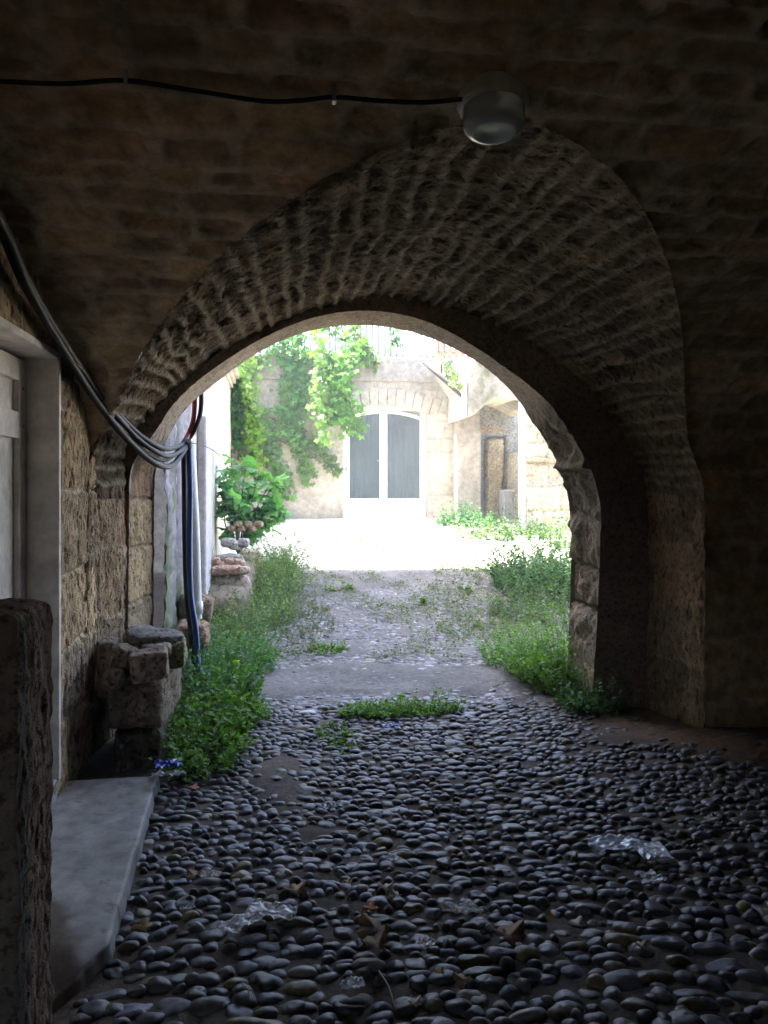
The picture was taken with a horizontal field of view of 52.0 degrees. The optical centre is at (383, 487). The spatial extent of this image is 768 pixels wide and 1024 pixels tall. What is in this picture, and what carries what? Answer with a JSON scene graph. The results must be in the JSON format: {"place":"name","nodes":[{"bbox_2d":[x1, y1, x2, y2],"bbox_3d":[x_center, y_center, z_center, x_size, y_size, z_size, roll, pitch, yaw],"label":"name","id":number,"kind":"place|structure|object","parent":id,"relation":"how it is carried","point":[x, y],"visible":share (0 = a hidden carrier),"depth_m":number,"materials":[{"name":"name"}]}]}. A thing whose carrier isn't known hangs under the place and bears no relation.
{"place":"outdoors","nodes":[
{"label":"outdoors","id":0,"kind":"place"},
{"bbox_2d":[216,553,243,560],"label":"bed stone","id":1,"kind":"object","parent":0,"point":[222,557],"visible":0.19,"depth_m":9.48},
{"bbox_2d":[208,561,255,623],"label":"stone wall","id":2,"kind":"structure","parent":0,"point":[224,589],"depth_m":7.83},
{"bbox_2d":[229,540,242,549],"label":"bed pebble","id":3,"kind":"object","parent":2,"relation":"on","point":[234,545],"visible":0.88,"depth_m":9.28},
{"bbox_2d":[220,538,235,547],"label":"bed pebble","id":4,"kind":"object","parent":3,"relation":"on","point":[226,542],"visible":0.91,"depth_m":9.27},
{"bbox_2d":[238,538,249,546],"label":"bed pebble","id":5,"kind":"object","parent":3,"relation":"on","point":[243,542],"visible":1,"depth_m":9.29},
{"bbox_2d":[214,453,292,553],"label":"fig plant","id":6,"kind":"object","parent":2,"relation":"on","point":[230,494],"visible":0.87,"depth_m":10.03,"materials":[{"name":"green plant"}]},
{"bbox_2d":[255,325,472,367],"label":"sky","id":7,"kind":"structure","parent":0,"point":[465,361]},
{"bbox_2d":[52,517,767,1023],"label":"ground","id":8,"kind":"structure","parent":0,"point":[340,673],"depth_m":4.12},
{"bbox_2d":[0,598,54,1023],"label":"broken stone pier","id":9,"kind":"structure","parent":8,"relation":"on","point":[27,994],"depth_m":1.61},
{"bbox_2d":[49,776,159,1014],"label":"concrete slab","id":10,"kind":"structure","parent":8,"relation":"on","point":[100,827],"depth_m":3.00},
{"bbox_2d":[114,716,170,771],"bbox_3d":[-1.359,1.417,4.480,0.282,0.277,0.622,0,0,-11],"label":"stone block","id":11,"kind":"object","parent":8,"relation":"on","point":[140,744],"depth_m":4.20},
{"bbox_2d":[108,668,181,728],"bbox_3d":[-1.348,1.156,4.473,0.310,0.277,0.712,0,0,-6],"label":"stone block","id":12,"kind":"object","parent":11,"relation":"on","point":[152,704],"depth_m":4.15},
{"bbox_2d":[94,636,120,697],"bbox_3d":[-1.547,1.003,4.409,0.114,0.313,0.233,4,-1,-8],"label":"rubble stone","id":13,"kind":"object","parent":12,"relation":"on","point":[106,647],"visible":0.64,"depth_m":4.30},
{"bbox_2d":[101,668,126,689],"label":"rubble stone","id":14,"kind":"object","parent":12,"relation":"on","point":[114,679],"visible":1,"depth_m":4.07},
{"bbox_2d":[106,643,137,678],"bbox_3d":[-1.415,0.952,4.248,0.130,0.212,0.170,20,-3,-7],"label":"rubble stone","id":15,"kind":"object","parent":12,"relation":"on","point":[119,657],"visible":0.49,"depth_m":4.18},
{"bbox_2d":[123,625,154,648],"bbox_3d":[-1.464,0.938,4.763,0.212,0.208,0.254,0,0,-8],"label":"rubble stone","id":16,"kind":"object","parent":12,"relation":"on","point":[135,627],"visible":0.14,"depth_m":4.73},
{"bbox_2d":[128,645,168,683],"bbox_3d":[-1.251,0.947,4.194,0.206,0.170,0.177,-5,5,-16],"label":"rubble stone","id":17,"kind":"object","parent":12,"relation":"on","point":[148,664],"visible":1,"depth_m":4.12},
{"bbox_2d":[139,642,171,655],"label":"rubble stone","id":18,"kind":"object","parent":12,"relation":"on","point":[167,644],"visible":0.44,"depth_m":4.34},
{"bbox_2d":[168,637,187,668],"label":"rubble stone","id":19,"kind":"object","parent":12,"relation":"on","point":[177,657],"visible":0.56,"depth_m":4.39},
{"bbox_2d":[126,628,184,646],"bbox_3d":[-1.311,0.856,4.505,0.315,0.081,0.298,3,-2,-28],"label":"rubble stone","id":20,"kind":"object","parent":19,"relation":"on","point":[138,637],"visible":0.89,"depth_m":4.41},
{"bbox_2d":[129,352,216,629],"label":"courtyard house","id":21,"kind":"structure","parent":8,"relation":"on","point":[168,557],"depth_m":7.58,"materials":[{"name":"paint"}]},
{"bbox_2d":[191,441,202,619],"bbox_3d":[-1.446,0.428,6.038,0.150,1.568,0.092,0,0,38],"label":"drain pipe","id":22,"kind":"object","parent":8,"relation":"on","point":[196,564],"visible":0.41,"depth_m":6.02,"materials":[{"name":"white plastic"}]},
{"bbox_2d":[145,686,261,786],"bbox_3d":[-0.979,1.323,4.325,0.618,0.400,0.771,0,0,-8],"label":"weed clump","id":23,"kind":"object","parent":8,"relation":"on","point":[186,754],"visible":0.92,"depth_m":4.29,"materials":[{"name":"green plant"}]},
{"bbox_2d":[170,650,268,750],"bbox_3d":[-1.067,1.268,4.816,0.594,0.517,0.950,0,0,-29],"label":"weed clump","id":24,"kind":"object","parent":8,"relation":"on","point":[200,711],"visible":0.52,"depth_m":4.80,"materials":[{"name":"green plant"}]},
{"bbox_2d":[208,548,239,614],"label":"weed clump","id":25,"kind":"object","parent":8,"relation":"on","point":[210,582],"visible":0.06,"depth_m":7.89,"materials":[{"name":"green plant"}]},
{"bbox_2d":[217,367,239,554],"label":"garden wall","id":26,"kind":"structure","parent":8,"relation":"on","point":[226,383],"depth_m":11.68,"materials":[{"name":"paint"}]},
{"bbox_2d":[174,614,293,715],"bbox_3d":[-1.128,1.185,5.331,1.101,0.651,1.178,0,0,-8],"label":"weed clump","id":27,"kind":"object","parent":8,"relation":"on","point":[204,675],"visible":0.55,"depth_m":5.36,"materials":[{"name":"green plant"}]},
{"bbox_2d":[185,611,291,681],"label":"weed clump","id":28,"kind":"object","parent":8,"relation":"on","point":[259,646],"visible":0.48,"depth_m":6.20,"materials":[{"name":"green plant"}]},
{"bbox_2d":[201,572,294,648],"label":"weed clump","id":29,"kind":"object","parent":8,"relation":"on","point":[231,622],"visible":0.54,"depth_m":7.18,"materials":[{"name":"green plant"}]},
{"bbox_2d":[240,549,262,577],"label":"bed stone","id":30,"kind":"object","parent":8,"relation":"on","point":[246,553],"visible":0.3,"depth_m":9.59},
{"bbox_2d":[218,579,303,629],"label":"weed clump","id":31,"kind":"object","parent":8,"relation":"on","point":[274,612],"visible":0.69,"depth_m":7.90,"materials":[{"name":"green plant"}]},
{"bbox_2d":[234,523,318,581],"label":"weed clump","id":32,"kind":"object","parent":8,"relation":"on","point":[281,555],"visible":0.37,"depth_m":10.00,"materials":[{"name":"green plant"}]},
{"bbox_2d":[232,532,342,603],"bbox_3d":[-1.238,0.881,9.087,1.170,0.801,1.600,0,0,-24],"label":"weed clump","id":33,"kind":"object","parent":8,"relation":"on","point":[281,581],"visible":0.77,"depth_m":8.92,"materials":[{"name":"green plant"}]},
{"bbox_2d":[270,592,336,643],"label":"weed clump","id":34,"kind":"object","parent":8,"relation":"on","point":[305,617],"visible":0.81,"depth_m":7.72,"materials":[{"name":"green plant"}]},
{"bbox_2d":[231,355,485,520],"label":"terrace house","id":35,"kind":"structure","parent":8,"relation":"on","point":[414,452],"depth_m":14.07,"materials":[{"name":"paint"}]},
{"bbox_2d":[230,325,464,501],"bbox_3d":[-0.636,-1.295,13.664,4.094,3.656,1.122,0,0,8],"label":"climbing vine","id":36,"kind":"object","parent":35,"relation":"attached to","point":[333,402],"visible":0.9,"depth_m":13.62,"materials":[{"name":"green plant"}]},
{"bbox_2d":[259,325,450,358],"bbox_3d":[-0.706,-2.794,13.995,3.856,0.968,0.036,0,0,-8],"label":"terrace railing","id":37,"kind":"object","parent":35,"relation":"on","point":[414,355],"visible":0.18,"depth_m":14.14,"materials":[{"name":"metal"}]},
{"bbox_2d":[343,406,425,517],"bbox_3d":[0.015,-0.434,14.132,1.513,2.068,0.131,0,0,-8],"label":"french door","id":38,"kind":"structure","parent":35,"relation":"in","point":[388,498],"depth_m":14.12,"materials":[{"name":"white paint"}]},
{"bbox_2d":[0,0,767,806],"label":"vaulted building","id":39,"kind":"structure","parent":8,"relation":"on","point":[578,266],"depth_m":3.47,"materials":[{"name":"stone"}]},
{"bbox_2d":[0,349,25,598],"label":"door","id":40,"kind":"structure","parent":39,"relation":"in","point":[12,369],"depth_m":3.50,"materials":[{"name":"grey paint"}]},
{"bbox_2d":[0,236,177,461],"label":"electric cable","id":41,"kind":"object","parent":39,"relation":"attached to","point":[139,446],"visible":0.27,"depth_m":3.17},
{"bbox_2d":[0,214,187,469],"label":"electric cable","id":42,"kind":"object","parent":39,"relation":"attached to","point":[22,276],"visible":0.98,"depth_m":3.42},
{"bbox_2d":[0,210,187,457],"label":"electric cable","id":43,"kind":"object","parent":39,"relation":"attached to","point":[128,429],"visible":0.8,"depth_m":3.96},
{"bbox_2d":[41,298,203,450],"bbox_3d":[-1.389,-0.884,3.995,0.222,1.306,3.159,0,0,0],"label":"electric cable","id":44,"kind":"object","parent":39,"relation":"attached to","point":[168,448],"visible":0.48,"depth_m":4.95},
{"bbox_2d":[181,439,191,449],"bbox_3d":[-1.370,-0.291,5.459,0.072,0.093,0.107,0,0,-18],"label":"cable tie","id":45,"kind":"object","parent":44,"relation":"attached to","point":[188,442],"visible":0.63,"depth_m":5.44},
{"bbox_2d":[181,453,198,673],"bbox_3d":[-1.354,0.496,5.467,0.183,1.602,0.070,0,0,40],"label":"black conduit","id":46,"kind":"object","parent":45,"relation":"hanging from","point":[184,517],"visible":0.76,"depth_m":5.50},
{"bbox_2d":[183,398,196,439],"bbox_3d":[-1.369,-0.645,5.506,0.047,0.708,0.146,0,0,30],"label":"red cable","id":47,"kind":"object","parent":45,"relation":"attached to","point":[193,418],"visible":0.49,"depth_m":5.53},
{"bbox_2d":[186,448,201,671],"bbox_3d":[-1.311,0.480,5.434,0.060,1.567,0.184,0,0,-44],"label":"blue conduit","id":48,"kind":"object","parent":45,"relation":"hanging from","point":[189,556],"visible":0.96,"depth_m":5.46,"materials":[{"name":"plastic"}]},
{"bbox_2d":[0,69,461,104],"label":"ceiling cable","id":49,"kind":"object","parent":39,"relation":"attached to","point":[126,80],"visible":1,"depth_m":2.39,"materials":[{"name":"rubber"}]},
{"bbox_2d":[457,71,528,144],"bbox_3d":[0.344,-1.194,2.485,0.226,0.176,0.228,0,0,-8],"label":"ceiling lamp","id":50,"kind":"object","parent":39,"relation":"attached to","point":[492,107],"visible":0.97,"depth_m":2.41,"materials":[{"name":"plastic"}]},
{"bbox_2d":[212,560,567,688],"bbox_3d":[0.135,1.228,8.174,3.600,0.478,4.957,0,0,-8],"label":"ground cover","id":51,"kind":"object","parent":8,"relation":"on","point":[346,589],"visible":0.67,"depth_m":8.32,"materials":[{"name":"green plant"}]},
{"bbox_2d":[431,498,503,528],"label":"weed clump","id":52,"kind":"object","parent":8,"relation":"on","point":[472,517],"visible":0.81,"depth_m":13.56,"materials":[{"name":"green plant"}]},
{"bbox_2d":[423,343,526,522],"bbox_3d":[1.802,-0.822,13.627,2.430,3.244,1.430,0,0,-8],"label":"outside stair","id":53,"kind":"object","parent":8,"relation":"on","point":[493,398],"visible":0.48,"depth_m":14.01,"materials":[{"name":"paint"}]},
{"bbox_2d":[517,402,526,529],"bbox_3d":[2.272,-0.370,12.983,0.125,2.141,0.124,0,0,-8],"label":"white post","id":54,"kind":"object","parent":53,"relation":"attached to","point":[521,468],"visible":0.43,"depth_m":12.94,"materials":[{"name":"plastic"}]},
{"bbox_2d":[448,512,560,540],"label":"weed clump","id":55,"kind":"object","parent":8,"relation":"on","point":[486,531],"visible":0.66,"depth_m":12.72,"materials":[{"name":"green plant"}]},
{"bbox_2d":[458,479,570,603],"bbox_3d":[1.946,0.565,9.375,2.627,1.487,2.291,0,0,29],"label":"weed clump","id":56,"kind":"object","parent":8,"relation":"on","point":[547,567],"visible":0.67,"depth_m":9.30,"materials":[{"name":"green plant"}]},
{"bbox_2d":[472,609,567,673],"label":"weed clump","id":57,"kind":"object","parent":8,"relation":"on","point":[499,660],"visible":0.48,"depth_m":6.50,"materials":[{"name":"green plant"}]},
{"bbox_2d":[474,568,570,626],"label":"weed clump","id":58,"kind":"object","parent":8,"relation":"on","point":[535,597],"visible":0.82,"depth_m":8.24,"materials":[{"name":"green plant"}]},
{"bbox_2d":[507,414,569,531],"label":"ruined wall","id":59,"kind":"structure","parent":8,"relation":"on","point":[540,460],"depth_m":13.28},
{"bbox_2d":[484,577,599,693],"bbox_3d":[1.362,1.061,5.939,1.353,0.884,1.535,0,0,-8],"label":"weed clump","id":60,"kind":"object","parent":8,"relation":"on","point":[519,665],"visible":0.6,"depth_m":5.88,"materials":[{"name":"green plant"}]},
{"bbox_2d":[547,523,570,548],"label":"weed clump","id":61,"kind":"object","parent":8,"relation":"on","point":[564,535],"visible":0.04,"depth_m":12.26,"materials":[{"name":"green plant"}]},
{"bbox_2d":[69,570,767,1023],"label":"cobblestone paving","id":62,"kind":"structure","parent":0,"point":[615,976],"depth_m":3.11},
{"bbox_2d":[130,917,152,931],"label":"dry leaf","id":63,"kind":"object","parent":62,"relation":"on","point":[143,924],"visible":1,"depth_m":2.61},
{"bbox_2d":[149,770,185,777],"bbox_3d":[-1.054,1.392,3.837,0.174,0.025,0.066,0,0,-12],"label":"paper scrap","id":64,"kind":"object","parent":62,"relation":"on","point":[159,773],"visible":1,"depth_m":3.83,"materials":[{"name":"grey paper"}]},
{"bbox_2d":[154,758,182,769],"bbox_3d":[-1.089,1.388,3.974,0.133,0.034,0.133,0,0,-20],"label":"plastic bag","id":65,"kind":"object","parent":62,"relation":"on","point":[167,762],"visible":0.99,"depth_m":3.96,"materials":[{"name":"blue"}]},
{"bbox_2d":[179,902,195,910],"bbox_3d":[-0.687,1.461,2.746,0.053,0.012,0.033,0,0,-37],"label":"plastic scrap","id":66,"kind":"object","parent":62,"relation":"on","point":[186,907],"visible":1,"depth_m":2.74,"materials":[{"name":"clear plastic"}]},
{"bbox_2d":[176,619,210,651],"bbox_3d":[-1.400,1.082,5.761,0.252,0.219,0.316,0,0,-8],"label":"rubble stone","id":67,"kind":"object","parent":62,"relation":"on","point":[182,627],"visible":0.52,"depth_m":5.65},
{"bbox_2d":[186,869,200,881],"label":"dry leaf","id":68,"kind":"object","parent":62,"relation":"on","point":[190,874],"visible":1,"depth_m":2.96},
{"bbox_2d":[178,593,214,621],"bbox_3d":[-1.491,0.953,6.249,0.271,0.244,0.279,10,-1,-8],"label":"rubble stone","id":69,"kind":"object","parent":62,"relation":"on","point":[208,603],"visible":0.57,"depth_m":6.15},
{"bbox_2d":[197,869,221,877],"bbox_3d":[-0.659,1.460,2.981,0.090,0.015,0.051,0,0,3],"label":"paper scrap","id":70,"kind":"object","parent":62,"relation":"on","point":[207,873],"visible":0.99,"depth_m":2.98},
{"bbox_2d":[203,709,256,751],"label":"broad leaved weed","id":71,"kind":"object","parent":62,"relation":"on","point":[243,727],"visible":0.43,"depth_m":4.50,"materials":[{"name":"green plant"}]},
{"bbox_2d":[211,574,252,606],"bbox_3d":[-1.651,1.126,8.354,0.514,0.448,0.424,0,0,-8],"label":"heap stone","id":72,"kind":"object","parent":62,"relation":"on","point":[245,580],"visible":0.24,"depth_m":8.19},
{"bbox_2d":[212,564,224,574],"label":"heap stone","id":73,"kind":"object","parent":72,"relation":"on","point":[218,569],"visible":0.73,"depth_m":8.13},
{"bbox_2d":[221,565,230,574],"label":"heap stone","id":74,"kind":"object","parent":73,"relation":"on","point":[225,569],"visible":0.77,"depth_m":8.14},
{"bbox_2d":[229,564,239,574],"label":"heap stone","id":75,"kind":"object","parent":74,"relation":"on","point":[233,569],"visible":0.82,"depth_m":8.14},
{"bbox_2d":[233,558,244,565],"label":"heap stone","id":76,"kind":"object","parent":75,"relation":"on","point":[240,562],"visible":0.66,"depth_m":8.29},
{"bbox_2d":[224,557,233,564],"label":"heap stone","id":77,"kind":"object","parent":76,"relation":"on","point":[228,560],"visible":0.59,"depth_m":8.27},
{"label":"heap stone","id":78,"kind":"object","parent":73,"relation":"on","visible":0},
{"bbox_2d":[211,557,220,565],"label":"heap stone","id":79,"kind":"object","parent":78,"relation":"on","point":[216,560],"visible":0.66,"depth_m":8.23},
{"bbox_2d":[237,566,250,574],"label":"heap stone","id":80,"kind":"object","parent":72,"relation":"on","point":[243,570],"visible":0.96,"depth_m":8.17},
{"bbox_2d":[215,907,262,933],"bbox_3d":[-0.478,1.458,2.651,0.078,0.021,0.164,0,0,39],"label":"plastic wrapper","id":81,"kind":"object","parent":62,"relation":"on","point":[242,923],"visible":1,"depth_m":2.66,"materials":[{"name":"white"}]},
{"bbox_2d":[217,660,265,711],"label":"broad leaved weed","id":82,"kind":"object","parent":62,"relation":"on","point":[235,663],"visible":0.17,"depth_m":5.27,"materials":[{"name":"green plant"}]},
{"bbox_2d":[219,676,276,725],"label":"weed clump","id":83,"kind":"object","parent":62,"relation":"on","point":[258,713],"visible":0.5,"depth_m":5.11,"materials":[{"name":"green plant"}]},
{"bbox_2d":[244,900,296,920],"bbox_3d":[-0.387,1.458,2.723,0.178,0.023,0.111,0,0,11],"label":"plastic wrapper","id":84,"kind":"object","parent":62,"relation":"on","point":[285,911],"visible":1,"depth_m":2.72,"materials":[{"name":"white"}]},
{"bbox_2d":[283,879,307,896],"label":"dry leaf","id":85,"kind":"object","parent":62,"relation":"on","point":[298,889],"visible":1,"depth_m":2.83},
{"bbox_2d":[307,637,350,653],"bbox_3d":[-0.482,1.371,6.846,0.335,0.127,0.329,0,0,39],"label":"weed patch","id":86,"kind":"object","parent":62,"relation":"on","point":[324,648],"visible":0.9,"depth_m":6.83,"materials":[{"name":"green plant"}]},
{"bbox_2d":[320,800,342,809],"bbox_3d":[-0.241,1.459,3.618,0.092,0.023,0.065,0,0,-19],"label":"plastic scrap","id":87,"kind":"object","parent":62,"relation":"on","point":[329,805],"visible":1,"depth_m":3.62,"materials":[{"name":"clear plastic"}]},
{"bbox_2d":[315,721,362,754],"bbox_3d":[-0.267,1.493,4.734,0.280,0.063,0.589,0,0,-8],"label":"weed patch","id":88,"kind":"object","parent":62,"relation":"on","point":[322,734],"visible":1,"depth_m":4.77,"materials":[{"name":"green plant"}]},
{"bbox_2d":[340,975,364,988],"bbox_3d":[-0.095,1.460,2.324,0.074,0.016,0.055,0,0,-8],"label":"plastic wrapper","id":89,"kind":"object","parent":62,"relation":"on","point":[358,984],"visible":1,"depth_m":2.32,"materials":[{"name":"white"}]},
{"bbox_2d":[362,900,377,910],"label":"dry leaf","id":90,"kind":"object","parent":62,"relation":"on","point":[370,906],"visible":1,"depth_m":2.73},
{"bbox_2d":[357,913,388,939],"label":"dry leaf","id":91,"kind":"object","parent":62,"relation":"on","point":[367,924],"visible":0.97,"depth_m":2.60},
{"bbox_2d":[360,928,391,953],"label":"dry leaf","id":92,"kind":"object","parent":62,"relation":"on","point":[379,940],"visible":1,"depth_m":2.50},
{"bbox_2d":[378,882,392,891],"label":"dry leaf","id":93,"kind":"object","parent":62,"relation":"on","point":[386,886],"visible":1,"depth_m":2.86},
{"bbox_2d":[380,721,400,727],"bbox_3d":[0.045,1.458,4.843,0.132,0.024,0.070,0,0,-15],"label":"plastic wrapper","id":94,"kind":"object","parent":62,"relation":"on","point":[394,724],"visible":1,"depth_m":4.84,"materials":[{"name":"blue"}]},
{"bbox_2d":[382,853,398,860],"bbox_3d":[0.025,1.460,3.111,0.063,0.015,0.049,0,0,-8],"label":"plastic scrap","id":95,"kind":"object","parent":62,"relation":"on","point":[389,858],"visible":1,"depth_m":3.11,"materials":[{"name":"white"}]},
{"bbox_2d":[388,889,401,900],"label":"dry leaf","id":96,"kind":"object","parent":62,"relation":"on","point":[392,894],"visible":1,"depth_m":2.81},
{"bbox_2d":[333,688,465,720],"bbox_3d":[0.109,1.446,5.276,0.901,0.160,0.378,0,0,-8],"label":"weed patch","id":97,"kind":"object","parent":62,"relation":"on","point":[376,711],"visible":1,"depth_m":5.23,"materials":[{"name":"green plant"}]},
{"bbox_2d":[408,995,421,1007],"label":"dry leaf","id":98,"kind":"object","parent":62,"relation":"on","point":[414,1002],"visible":1,"depth_m":2.23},
{"bbox_2d":[414,935,436,947],"bbox_3d":[0.133,1.460,2.534,0.061,0.016,0.055,0,0,-44],"label":"plastic scrap","id":99,"kind":"object","parent":62,"relation":"on","point":[429,943],"visible":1,"depth_m":2.53,"materials":[{"name":"white"}]},
{"bbox_2d":[439,901,485,914],"bbox_3d":[0.271,1.456,2.729,0.163,0.028,0.056,0,0,6],"label":"plastic wrapper","id":100,"kind":"object","parent":62,"relation":"on","point":[475,908],"visible":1,"depth_m":2.73,"materials":[{"name":"white"}]},
{"bbox_2d":[453,972,472,989],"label":"dry leaf","id":101,"kind":"object","parent":62,"relation":"on","point":[462,980],"visible":1,"depth_m":2.33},
{"bbox_2d":[457,583,473,592],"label":"seedling","id":102,"kind":"object","parent":62,"relation":"on","point":[466,589],"visible":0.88,"depth_m":9.24,"materials":[{"name":"green plant"}]},
{"bbox_2d":[440,607,564,642],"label":"weed clump","id":103,"kind":"object","parent":62,"relation":"on","point":[474,626],"visible":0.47,"depth_m":7.74,"materials":[{"name":"green plant"}]},
{"bbox_2d":[489,919,526,946],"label":"dry leaf","id":104,"kind":"object","parent":62,"relation":"on","point":[513,934],"visible":1,"depth_m":2.54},
{"bbox_2d":[519,623,572,693],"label":"broad leaved weed","id":105,"kind":"object","parent":62,"relation":"on","point":[537,659],"visible":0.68,"depth_m":5.72,"materials":[{"name":"green plant"}]},
{"bbox_2d":[546,910,558,920],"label":"dry leaf","id":106,"kind":"object","parent":62,"relation":"on","point":[550,915],"visible":1,"depth_m":2.68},
{"bbox_2d":[567,915,585,928],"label":"dry leaf","id":107,"kind":"object","parent":62,"relation":"on","point":[578,921],"visible":1,"depth_m":2.62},
{"bbox_2d":[550,653,637,716],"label":"weed clump","id":108,"kind":"object","parent":62,"relation":"on","point":[571,696],"visible":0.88,"depth_m":5.24,"materials":[{"name":"green plant"}]},
{"bbox_2d":[587,833,643,850],"bbox_3d":[0.948,1.458,3.234,0.226,0.020,0.128,0,0,-8],"label":"plastic bag","id":109,"kind":"object","parent":62,"relation":"on","point":[628,842],"visible":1,"depth_m":3.23,"materials":[{"name":"blue"}]},
{"bbox_2d":[634,939,647,949],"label":"dry leaf","id":110,"kind":"object","parent":62,"relation":"on","point":[643,944],"visible":1,"depth_m":2.51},
{"bbox_2d":[640,869,666,882],"bbox_3d":[1.009,1.460,2.956,0.076,0.017,0.080,0,0,-33],"label":"plastic wrapper","id":111,"kind":"object","parent":62,"relation":"on","point":[652,872],"visible":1,"depth_m":2.96,"materials":[{"name":"white"}]},
{"bbox_2d":[634,841,673,859],"bbox_3d":[1.081,1.462,3.181,0.130,0.012,0.154,0,0,-2],"label":"plastic bag","id":112,"kind":"object","parent":62,"relation":"on","point":[659,851],"visible":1,"depth_m":3.18,"materials":[{"name":"white"}]},
{"bbox_2d":[434,340,469,358],"bbox_3d":[2.016,-3.252,16.763,1.930,1.050,0.060,0,0,-8],"label":"slatted fence","id":113,"kind":"object","parent":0,"point":[455,352],"visible":0.1,"depth_m":16.65,"materials":[{"name":"white paint"}]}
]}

